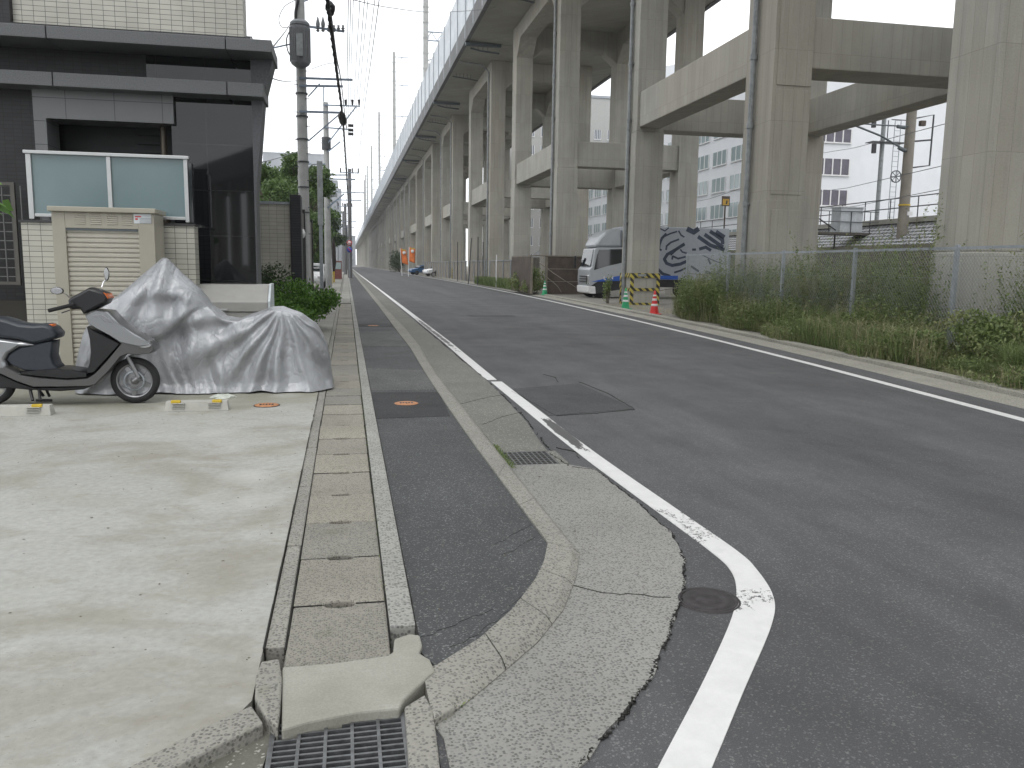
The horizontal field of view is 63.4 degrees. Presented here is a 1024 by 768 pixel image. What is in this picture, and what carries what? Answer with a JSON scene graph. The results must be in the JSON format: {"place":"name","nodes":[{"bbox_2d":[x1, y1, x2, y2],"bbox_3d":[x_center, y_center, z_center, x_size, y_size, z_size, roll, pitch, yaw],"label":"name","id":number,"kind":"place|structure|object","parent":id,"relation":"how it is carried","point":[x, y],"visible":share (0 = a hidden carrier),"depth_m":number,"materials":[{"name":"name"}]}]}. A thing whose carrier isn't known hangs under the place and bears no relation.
{"place":"outdoors","nodes":[
{"label":"outdoors","id":0,"kind":"place"},
{"bbox_2d":[0,183,14,218],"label":"leafy sprig","id":1,"kind":"object","parent":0,"point":[6,207],"visible":1,"depth_m":6.32,"materials":[{"name":"green plant"}]},
{"bbox_2d":[0,389,318,767],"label":"parking lot","id":2,"kind":"structure","parent":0,"point":[77,690],"depth_m":4.01,"materials":[{"name":"concrete"}]},
{"bbox_2d":[0,404,55,416],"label":"wheel stop","id":3,"kind":"object","parent":2,"relation":"on","point":[7,410],"visible":1,"depth_m":7.75,"materials":[{"name":"concrete"}]},
{"bbox_2d":[0,267,159,403],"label":"scooter","id":4,"kind":"object","parent":2,"relation":"on","point":[30,359],"visible":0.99,"depth_m":8.25,"materials":[{"name":"grey paint"}]},
{"bbox_2d":[47,206,165,365],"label":"storage shed","id":5,"kind":"structure","parent":2,"relation":"on","point":[125,247],"depth_m":10.08,"materials":[{"name":"beige paint"}]},
{"bbox_2d":[18,150,199,354],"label":"screen wall","id":6,"kind":"structure","parent":2,"relation":"on","point":[165,183],"depth_m":10.54,"materials":[{"name":"beige tile"}]},
{"bbox_2d":[164,399,229,411],"bbox_3d":[-3.107,0.205,8.182,0.599,0.108,0.144,-1,8,-11],"label":"wheel stop","id":7,"kind":"object","parent":2,"relation":"on","point":[197,405],"visible":1,"depth_m":8.13,"materials":[{"name":"concrete"}]},
{"bbox_2d":[75,258,333,394],"bbox_3d":[-3.485,-0.689,9.483,2.810,1.484,0.970,-1,8,-11],"label":"motorcycle cover","id":8,"kind":"object","parent":2,"relation":"on","point":[207,345],"visible":0.83,"depth_m":9.22,"materials":[{"name":"silver fabric"}]},
{"bbox_2d":[199,283,273,317],"bbox_3d":[-3.746,-0.808,11.275,0.946,1.114,0.665,-1,8,-11],"label":"garbage box","id":9,"kind":"object","parent":2,"relation":"on","point":[239,300],"visible":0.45,"depth_m":11.02,"materials":[{"name":"metal"}]},
{"bbox_2d":[263,152,323,180],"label":"distant building","id":10,"kind":"structure","parent":0,"point":[313,158],"depth_m":310.25,"materials":[{"name":"white concrete"}]},
{"bbox_2d":[314,270,343,346],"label":"pavement","id":11,"kind":"structure","parent":0,"point":[326,325],"depth_m":22.06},
{"bbox_2d":[0,0,277,299],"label":"apartment building","id":12,"kind":"structure","parent":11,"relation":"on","point":[192,79],"depth_m":11.19,"materials":[{"name":"black stone"}]},
{"bbox_2d":[0,182,50,321],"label":"window grille","id":13,"kind":"object","parent":12,"relation":"attached to","point":[17,309],"depth_m":10.73,"materials":[{"name":"brown metal"}]},
{"bbox_2d":[261,261,293,297],"bbox_3d":[-6.416,-2.279,20.485,1.430,1.534,3.119,2,8,11],"label":"dark bush","id":14,"kind":"object","parent":11,"relation":"on","point":[265,279],"visible":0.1,"depth_m":20.93,"materials":[{"name":"green plant"}]},
{"bbox_2d":[260,195,313,293],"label":"boundary wall","id":15,"kind":"structure","parent":11,"relation":"on","point":[282,225],"depth_m":23.23,"materials":[{"name":"grey tile"}]},
{"bbox_2d":[260,161,325,232],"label":"broadleaf tree","id":16,"kind":"object","parent":11,"relation":"on","point":[272,183],"visible":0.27,"depth_m":40.88,"materials":[{"name":"green plant"}]},
{"bbox_2d":[274,292,317,320],"bbox_3d":[-4.753,-1.397,16.480,1.536,0.977,1.638,4,9,18],"label":"azalea bush","id":17,"kind":"object","parent":11,"relation":"on","point":[282,302],"visible":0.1,"depth_m":16.59,"materials":[{"name":"green plant"}]},
{"bbox_2d":[262,151,337,250],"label":"broadleaf tree","id":18,"kind":"object","parent":11,"relation":"on","point":[289,169],"visible":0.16,"depth_m":46.53,"materials":[{"name":"green plant"}]},
{"bbox_2d":[272,276,341,323],"bbox_3d":[-4.704,-1.818,18.571,1.452,1.218,2.277,-5,10,-34],"label":"azalea bush","id":19,"kind":"object","parent":11,"relation":"on","point":[318,303],"visible":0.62,"depth_m":18.15,"materials":[{"name":"green plant"}]},
{"bbox_2d":[274,0,352,292],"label":"utility pole","id":20,"kind":"object","parent":11,"relation":"on","point":[299,34],"visible":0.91,"depth_m":27.90,"materials":[{"name":"concrete"}]},
{"bbox_2d":[308,161,323,292],"bbox_3d":[-8.087,-6.321,34.239,0.578,5.630,0.220,-1,8,-11],"label":"square post","id":21,"kind":"object","parent":11,"relation":"on","point":[320,189],"visible":0.84,"depth_m":34.05,"materials":[{"name":"metal"}]},
{"bbox_2d":[313,263,325,287],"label":"parked car","id":22,"kind":"object","parent":11,"relation":"on","point":[316,272],"visible":0.25,"depth_m":47.23,"materials":[{"name":"white paint"}]},
{"bbox_2d":[309,197,341,262],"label":"broadleaf tree","id":23,"kind":"object","parent":11,"relation":"on","point":[316,233],"visible":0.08,"depth_m":60.78,"materials":[{"name":"green plant"}]},
{"bbox_2d":[314,199,348,263],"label":"broadleaf tree","id":24,"kind":"object","parent":11,"relation":"on","point":[340,240],"visible":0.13,"depth_m":80.46,"materials":[{"name":"green plant"}]},
{"bbox_2d":[308,87,359,286],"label":"utility pole","id":25,"kind":"object","parent":11,"relation":"on","point":[326,143],"visible":0.83,"depth_m":50.44,"materials":[{"name":"concrete"}]},
{"bbox_2d":[340,274,350,303],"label":"gutter cover","id":26,"kind":"object","parent":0,"point":[345,296],"visible":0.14,"depth_m":41.22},
{"bbox_2d":[338,203,355,274],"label":"utility pole","id":27,"kind":"object","parent":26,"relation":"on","point":[345,227],"visible":0.84,"depth_m":113.86,"materials":[{"name":"concrete"}]},
{"bbox_2d":[349,273,546,665],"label":"sidewalk","id":28,"kind":"structure","parent":0,"point":[460,514],"depth_m":4.74,"materials":[{"name":"asphalt"}]},
{"bbox_2d":[338,168,363,277],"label":"utility pole","id":29,"kind":"object","parent":28,"relation":"on","point":[349,172],"visible":0.69,"depth_m":86.60,"materials":[{"name":"concrete"}]},
{"bbox_2d":[325,0,349,222],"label":"cable bundle","id":30,"kind":"object","parent":29,"relation":"attached to","point":[329,7],"visible":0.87,"depth_m":18.82,"materials":[{"name":"black"}]},
{"bbox_2d":[358,324,449,418],"bbox_3d":[-2.154,-0.573,14.338,0.836,0.032,12.963,-1,8,-11],"label":"sidewalk patch","id":31,"kind":"object","parent":28,"relation":"in","point":[380,379],"depth_m":9.94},
{"bbox_2d":[246,0,954,265],"label":"sky","id":32,"kind":"structure","parent":0,"point":[398,31],"materials":[{"name":"white"}]},
{"bbox_2d":[352,267,1023,767],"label":"road","id":33,"kind":"structure","parent":0,"point":[872,531],"depth_m":5.10,"materials":[{"name":"asphalt"}]},
{"bbox_2d":[129,659,454,767],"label":"corner kerb","id":34,"kind":"structure","parent":33,"relation":"on","point":[212,743],"depth_m":2.61,"materials":[{"name":"concrete"}]},
{"bbox_2d":[203,727,269,767],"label":"corner pad","id":35,"kind":"object","parent":34,"relation":"on","point":[253,754],"visible":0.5,"depth_m":2.53,"materials":[{"name":"concrete"}]},
{"bbox_2d":[265,712,407,767],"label":"drain grate","id":36,"kind":"object","parent":34,"relation":"in","point":[379,743],"visible":0.88,"depth_m":2.58,"materials":[{"name":"metal"}]},
{"bbox_2d":[347,270,414,653],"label":"edging strip","id":37,"kind":"object","parent":33,"relation":"on","point":[401,620],"visible":0.66,"depth_m":4.60,"materials":[{"name":"concrete"}]},
{"bbox_2d":[291,359,515,719],"bbox_3d":[-1.151,0.289,8.332,1.543,0.040,11.460,-1,8,-11],"label":"joint moss","id":38,"kind":"object","parent":33,"relation":"on","point":[501,453],"visible":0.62,"depth_m":6.39,"materials":[{"name":"green plant"}]},
{"bbox_2d":[352,269,568,464],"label":"gutter apron","id":39,"kind":"object","parent":33,"relation":"on","point":[515,431],"visible":0.84,"depth_m":9.68,"materials":[{"name":"concrete"}]},
{"bbox_2d":[352,271,579,711],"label":"kerb","id":40,"kind":"structure","parent":33,"relation":"on","point":[514,634],"depth_m":3.67,"materials":[{"name":"concrete"}]},
{"bbox_2d":[263,307,686,765],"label":"pavement cracks","id":41,"kind":"object","parent":33,"relation":"on","point":[626,711],"visible":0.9,"depth_m":4.03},
{"bbox_2d":[468,315,632,415],"bbox_3d":[0.121,-0.903,17.025,1.476,0.014,17.370,0,8,-5],"label":"road patch","id":42,"kind":"object","parent":33,"relation":"on","point":[576,398],"visible":0.93,"depth_m":9.46,"materials":[{"name":"asphalt"}]},
{"bbox_2d":[435,464,685,767],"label":"concrete apron","id":43,"kind":"object","parent":33,"relation":"on","point":[562,692],"visible":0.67,"depth_m":3.31,"materials":[{"name":"concrete"}]},
{"bbox_2d":[503,452,554,464],"bbox_3d":[0.137,0.598,6.527,0.390,0.022,0.450,-1,8,-11],"label":"grate pit","id":44,"kind":"object","parent":43,"relation":"in","point":[528,462],"visible":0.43,"depth_m":6.53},
{"bbox_2d":[502,451,558,464],"bbox_3d":[0.137,0.602,6.527,0.382,0.041,0.446,-1,8,-11],"label":"drain grate","id":45,"kind":"object","parent":44,"relation":"in","point":[537,458],"visible":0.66,"depth_m":6.53,"materials":[{"name":"metal"}]},
{"bbox_2d":[354,270,1023,767],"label":"white line","id":46,"kind":"object","parent":33,"relation":"on","point":[700,734],"visible":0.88,"depth_m":3.62,"materials":[{"name":"paint"}]},
{"bbox_2d":[678,587,740,613],"bbox_3d":[0.894,0.997,3.785,0.294,0.037,0.294,-1,8,-11],"label":"manhole cover","id":47,"kind":"object","parent":33,"relation":"on","point":[707,600],"visible":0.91,"depth_m":3.76,"materials":[{"name":"metal"}]},
{"bbox_2d":[439,277,1023,408],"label":"kerb","id":48,"kind":"structure","parent":33,"relation":"on","point":[980,389],"depth_m":13.71,"materials":[{"name":"concrete"}]},
{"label":"gutter channel","id":49,"kind":"structure","parent":33,"relation":"on","visible":0},
{"bbox_2d":[265,276,343,674],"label":"mortar strip","id":50,"kind":"object","parent":49,"relation":"on","point":[276,641],"visible":0.56,"depth_m":4.24,"materials":[{"name":"concrete"}]},
{"bbox_2d":[284,602,389,666],"bbox_3d":[-0.696,1.051,3.331,0.392,0.105,0.578,-1,8,-11],"label":"gutter lid","id":51,"kind":"object","parent":49,"relation":"on","point":[319,635],"visible":0.66,"depth_m":3.30,"materials":[{"name":"concrete"}]},
{"bbox_2d":[293,556,384,607],"bbox_3d":[-0.808,0.968,3.900,0.392,0.105,0.578,-1,8,-11],"label":"gutter lid","id":52,"kind":"object","parent":49,"relation":"on","point":[326,583],"visible":0.68,"depth_m":3.85,"materials":[{"name":"concrete"}]},
{"bbox_2d":[301,521,379,559],"bbox_3d":[-0.923,0.883,4.467,0.392,0.105,0.578,-1,8,-11],"label":"gutter lid","id":53,"kind":"object","parent":49,"relation":"on","point":[347,541],"visible":0.73,"depth_m":4.42,"materials":[{"name":"concrete"}]},
{"bbox_2d":[306,494,374,523],"bbox_3d":[-1.038,0.801,5.036,0.392,0.105,0.578,-1,8,-11],"label":"gutter lid","id":54,"kind":"object","parent":49,"relation":"on","point":[330,509],"visible":0.7,"depth_m":4.99,"materials":[{"name":"concrete"}]},
{"bbox_2d":[310,472,371,495],"bbox_3d":[-1.153,0.723,5.601,0.392,0.105,0.578,-1,8,-11],"label":"gutter lid","id":55,"kind":"object","parent":49,"relation":"on","point":[341,484],"visible":0.7,"depth_m":5.56,"materials":[{"name":"concrete"}]},
{"bbox_2d":[313,454,368,474],"bbox_3d":[-1.267,0.638,6.167,0.392,0.105,0.578,-1,8,-11],"label":"gutter lid","id":56,"kind":"object","parent":49,"relation":"on","point":[341,464],"visible":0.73,"depth_m":6.12,"materials":[{"name":"concrete"}]},
{"bbox_2d":[316,438,366,454],"bbox_3d":[-1.380,0.555,6.735,0.392,0.105,0.578,-1,8,-11],"label":"gutter lid","id":57,"kind":"object","parent":49,"relation":"on","point":[344,447],"visible":0.66,"depth_m":6.70,"materials":[{"name":"concrete"}]},
{"bbox_2d":[319,425,365,439],"bbox_3d":[-1.496,0.468,7.304,0.392,0.105,0.578,-1,8,-12],"label":"gutter lid","id":58,"kind":"object","parent":49,"relation":"on","point":[341,432],"visible":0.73,"depth_m":7.25,"materials":[{"name":"concrete"}]},
{"bbox_2d":[321,414,363,425],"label":"gutter lid","id":59,"kind":"object","parent":49,"relation":"on","point":[344,420],"visible":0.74,"depth_m":7.84,"materials":[{"name":"concrete"}]},
{"bbox_2d":[323,404,362,414],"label":"gutter lid","id":60,"kind":"object","parent":49,"relation":"on","point":[342,409],"visible":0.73,"depth_m":8.41,"materials":[{"name":"concrete"}]},
{"bbox_2d":[324,396,361,404],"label":"gutter lid","id":61,"kind":"object","parent":49,"relation":"on","point":[339,400],"visible":0.6,"depth_m":8.97,"materials":[{"name":"concrete"}]},
{"bbox_2d":[326,388,360,395],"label":"gutter lid","id":62,"kind":"object","parent":49,"relation":"on","point":[343,392],"visible":0.54,"depth_m":9.51,"materials":[{"name":"concrete"}]},
{"bbox_2d":[333,381,359,387],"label":"gutter lid","id":63,"kind":"object","parent":49,"relation":"on","point":[349,384],"visible":0.48,"depth_m":10.13,"materials":[{"name":"concrete"}]},
{"bbox_2d":[333,375,359,381],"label":"gutter lid","id":64,"kind":"object","parent":49,"relation":"on","point":[343,378],"visible":0.45,"depth_m":10.67,"materials":[{"name":"concrete"}]},
{"bbox_2d":[282,634,434,739],"bbox_3d":[-0.552,1.161,2.977,0.584,0.246,0.530,-2,9,-21],"label":"mortar patch","id":65,"kind":"object","parent":49,"relation":"on","point":[330,696],"visible":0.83,"depth_m":2.86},
{"bbox_2d":[370,267,1022,388],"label":"dirt verge","id":66,"kind":"structure","parent":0,"point":[664,300],"depth_m":36.61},
{"bbox_2d":[389,250,403,271],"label":"roadside bush","id":67,"kind":"object","parent":66,"relation":"on","point":[396,262],"visible":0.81,"depth_m":159.56,"materials":[{"name":"green plant"}]},
{"bbox_2d":[424,261,449,277],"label":"boarding fence","id":68,"kind":"object","parent":66,"relation":"on","point":[445,269],"visible":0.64,"depth_m":98.73,"materials":[{"name":"metal"}]},
{"bbox_2d":[452,261,466,280],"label":"boarding fence","id":69,"kind":"object","parent":66,"relation":"on","point":[462,270],"visible":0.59,"depth_m":80.58,"materials":[{"name":"metal"}]},
{"bbox_2d":[469,260,485,281],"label":"boarding fence","id":70,"kind":"object","parent":66,"relation":"on","point":[473,268],"visible":0.51,"depth_m":70.74,"materials":[{"name":"metal"}]},
{"bbox_2d":[473,276,510,288],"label":"grass","id":71,"kind":"structure","parent":66,"relation":"on","point":[492,281],"depth_m":58.15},
{"bbox_2d":[489,260,511,278],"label":"boarding fence","id":72,"kind":"object","parent":66,"relation":"on","point":[503,268],"visible":0.4,"depth_m":59.32,"materials":[{"name":"metal"}]},
{"bbox_2d":[505,267,544,291],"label":"roadside bush","id":73,"kind":"object","parent":66,"relation":"on","point":[513,282],"visible":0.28,"depth_m":46.48,"materials":[{"name":"green plant"}]},
{"bbox_2d":[519,278,544,293],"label":"roadside bush","id":74,"kind":"object","parent":66,"relation":"on","point":[538,284],"visible":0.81,"depth_m":44.15,"materials":[{"name":"green plant"}]},
{"bbox_2d":[511,255,582,293],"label":"boarded enclosure","id":75,"kind":"object","parent":66,"relation":"on","point":[562,267],"visible":0.71,"depth_m":43.82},
{"bbox_2d":[509,95,609,259],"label":"apartment tower","id":76,"kind":"structure","parent":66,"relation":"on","point":[600,118],"depth_m":121.68,"materials":[{"name":"white concrete"}]},
{"bbox_2d":[602,274,611,302],"bbox_3d":[3.869,-3.893,33.812,0.454,1.198,0.710,-1,8,-11],"label":"tall weed","id":77,"kind":"object","parent":66,"relation":"on","point":[606,285],"visible":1,"depth_m":33.76,"materials":[{"name":"green plant"}]},
{"bbox_2d":[574,226,728,297],"bbox_3d":[6.787,-5.986,40.763,7.140,3.466,2.328,-1,8,-11],"label":"box truck","id":78,"kind":"object","parent":66,"relation":"on","point":[601,260],"visible":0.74,"depth_m":39.73,"materials":[{"name":"silver metal"}]},
{"bbox_2d":[532,215,936,294],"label":"retaining wall","id":79,"kind":"structure","parent":66,"relation":"on","point":[928,224],"depth_m":43.23,"materials":[{"name":"concrete"}]},
{"bbox_2d":[591,193,938,235],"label":"safety railing","id":80,"kind":"object","parent":79,"relation":"on","point":[890,208],"visible":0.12,"depth_m":45.84,"materials":[{"name":"metal"}]},
{"bbox_2d":[818,206,878,253],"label":"signal cabinet","id":81,"kind":"object","parent":79,"relation":"on","point":[846,219],"visible":0.71,"depth_m":44.19,"materials":[{"name":"metal"}]},
{"bbox_2d":[866,119,905,219],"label":"signal mast","id":82,"kind":"object","parent":79,"relation":"on","point":[880,165],"visible":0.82,"depth_m":49.82,"materials":[{"name":"metal"}]},
{"bbox_2d":[857,111,934,238],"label":"railway mast","id":83,"kind":"object","parent":79,"relation":"on","point":[907,150],"visible":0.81,"depth_m":40.82,"materials":[{"name":"concrete"}]},
{"bbox_2d":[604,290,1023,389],"bbox_3d":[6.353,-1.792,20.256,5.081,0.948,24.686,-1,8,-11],"label":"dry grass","id":84,"kind":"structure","parent":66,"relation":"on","point":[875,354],"depth_m":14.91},
{"bbox_2d":[669,297,1023,389],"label":"grass","id":85,"kind":"structure","parent":66,"relation":"on","point":[1015,352],"depth_m":13.87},
{"bbox_2d":[671,192,1023,389],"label":"weeds","id":86,"kind":"object","parent":66,"relation":"on","point":[752,314],"visible":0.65,"depth_m":17.49,"materials":[{"name":"green plant"}]},
{"bbox_2d":[686,245,1023,348],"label":"chain link fence","id":87,"kind":"object","parent":66,"relation":"on","point":[955,271],"visible":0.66,"depth_m":16.67,"materials":[{"name":"metal"}]},
{"bbox_2d":[858,280,932,325],"bbox_3d":[7.724,-1.435,16.627,1.358,1.344,1.846,-5,10,-37],"label":"roadside bush","id":88,"kind":"object","parent":66,"relation":"on","point":[884,297],"visible":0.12,"depth_m":16.27,"materials":[{"name":"green plant"}]},
{"bbox_2d":[870,327,946,354],"bbox_3d":[6.451,-0.635,13.555,0.783,0.643,1.534,-1,8,-11],"label":"roadside bush","id":89,"kind":"object","parent":66,"relation":"on","point":[935,337],"visible":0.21,"depth_m":13.12,"materials":[{"name":"green plant"}]},
{"bbox_2d":[933,307,1023,363],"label":"roadside bush","id":90,"kind":"object","parent":66,"relation":"on","point":[977,330],"visible":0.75,"depth_m":12.90,"materials":[{"name":"green plant"}]},
{"bbox_3d":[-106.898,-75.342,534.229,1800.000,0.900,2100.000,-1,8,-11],"label":"ground","id":91,"kind":"structure","parent":0,"visible":0},
{"bbox_2d":[355,0,1023,342],"bbox_3d":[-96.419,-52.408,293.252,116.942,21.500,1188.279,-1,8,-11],"label":"railway viaduct","id":92,"kind":"object","parent":91,"relation":"on","point":[501,79],"visible":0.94,"depth_m":32.43,"materials":[{"name":"concrete"}]},
{"bbox_2d":[378,112,386,185],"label":"catenary mast","id":93,"kind":"object","parent":92,"relation":"on","point":[379,166],"visible":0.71,"depth_m":215.78,"materials":[{"name":"concrete"}]},
{"bbox_2d":[392,52,408,149],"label":"catenary mast","id":94,"kind":"object","parent":92,"relation":"on","point":[394,106],"visible":0.81,"depth_m":148.90,"materials":[{"name":"concrete"}]},
{"bbox_2d":[423,0,441,77],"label":"catenary mast","id":95,"kind":"object","parent":92,"relation":"on","point":[425,35],"visible":0.59,"depth_m":90.32,"materials":[{"name":"concrete"}]},
{"bbox_2d":[588,81,862,239],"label":"office building","id":96,"kind":"structure","parent":91,"relation":"on","point":[719,164],"depth_m":74.86,"materials":[{"name":"white concrete"}]},
{"bbox_2d":[697,181,707,196],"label":"window","id":97,"kind":"structure","parent":96,"relation":"in","point":[702,187],"depth_m":80.73,"materials":[{"name":"grey glass"}]},
{"bbox_2d":[698,154,708,170],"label":"window","id":98,"kind":"structure","parent":96,"relation":"in","point":[703,162],"depth_m":80.43,"materials":[{"name":"grey glass"}]},
{"bbox_2d":[709,205,723,219],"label":"window","id":99,"kind":"structure","parent":96,"relation":"in","point":[716,211],"depth_m":77.75,"materials":[{"name":"grey glass"}]},
{"bbox_2d":[711,177,725,193],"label":"window","id":100,"kind":"structure","parent":96,"relation":"in","point":[718,185],"depth_m":77.27,"materials":[{"name":"grey glass"}]},
{"bbox_2d":[712,149,726,167],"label":"window","id":101,"kind":"structure","parent":96,"relation":"in","point":[719,158],"depth_m":76.97,"materials":[{"name":"grey glass"}]},
{"bbox_2d":[727,202,739,217],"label":"window","id":102,"kind":"structure","parent":96,"relation":"in","point":[733,208],"depth_m":74.35,"materials":[{"name":"grey glass"}]},
{"bbox_2d":[729,173,740,190],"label":"window","id":103,"kind":"structure","parent":96,"relation":"in","point":[734,180],"depth_m":73.97,"materials":[{"name":"grey glass"}]},
{"bbox_2d":[730,144,742,162],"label":"window","id":104,"kind":"structure","parent":96,"relation":"in","point":[736,152],"depth_m":73.63,"materials":[{"name":"grey glass"}]},
{"bbox_2d":[820,190,847,206],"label":"window","id":105,"kind":"structure","parent":96,"relation":"in","point":[832,197],"depth_m":64.66,"materials":[{"name":"grey glass"}]},
{"bbox_2d":[822,158,850,176],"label":"window","id":106,"kind":"structure","parent":96,"relation":"in","point":[830,167],"depth_m":64.33,"materials":[{"name":"grey glass"}]},
{"bbox_2d":[823,129,852,143],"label":"window","id":107,"kind":"structure","parent":96,"relation":"in","point":[844,136],"depth_m":64.05,"materials":[{"name":"grey glass"}]},
{"bbox_2d":[666,64,946,220],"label":"office building","id":108,"kind":"structure","parent":91,"relation":"on","point":[926,180],"depth_m":72.05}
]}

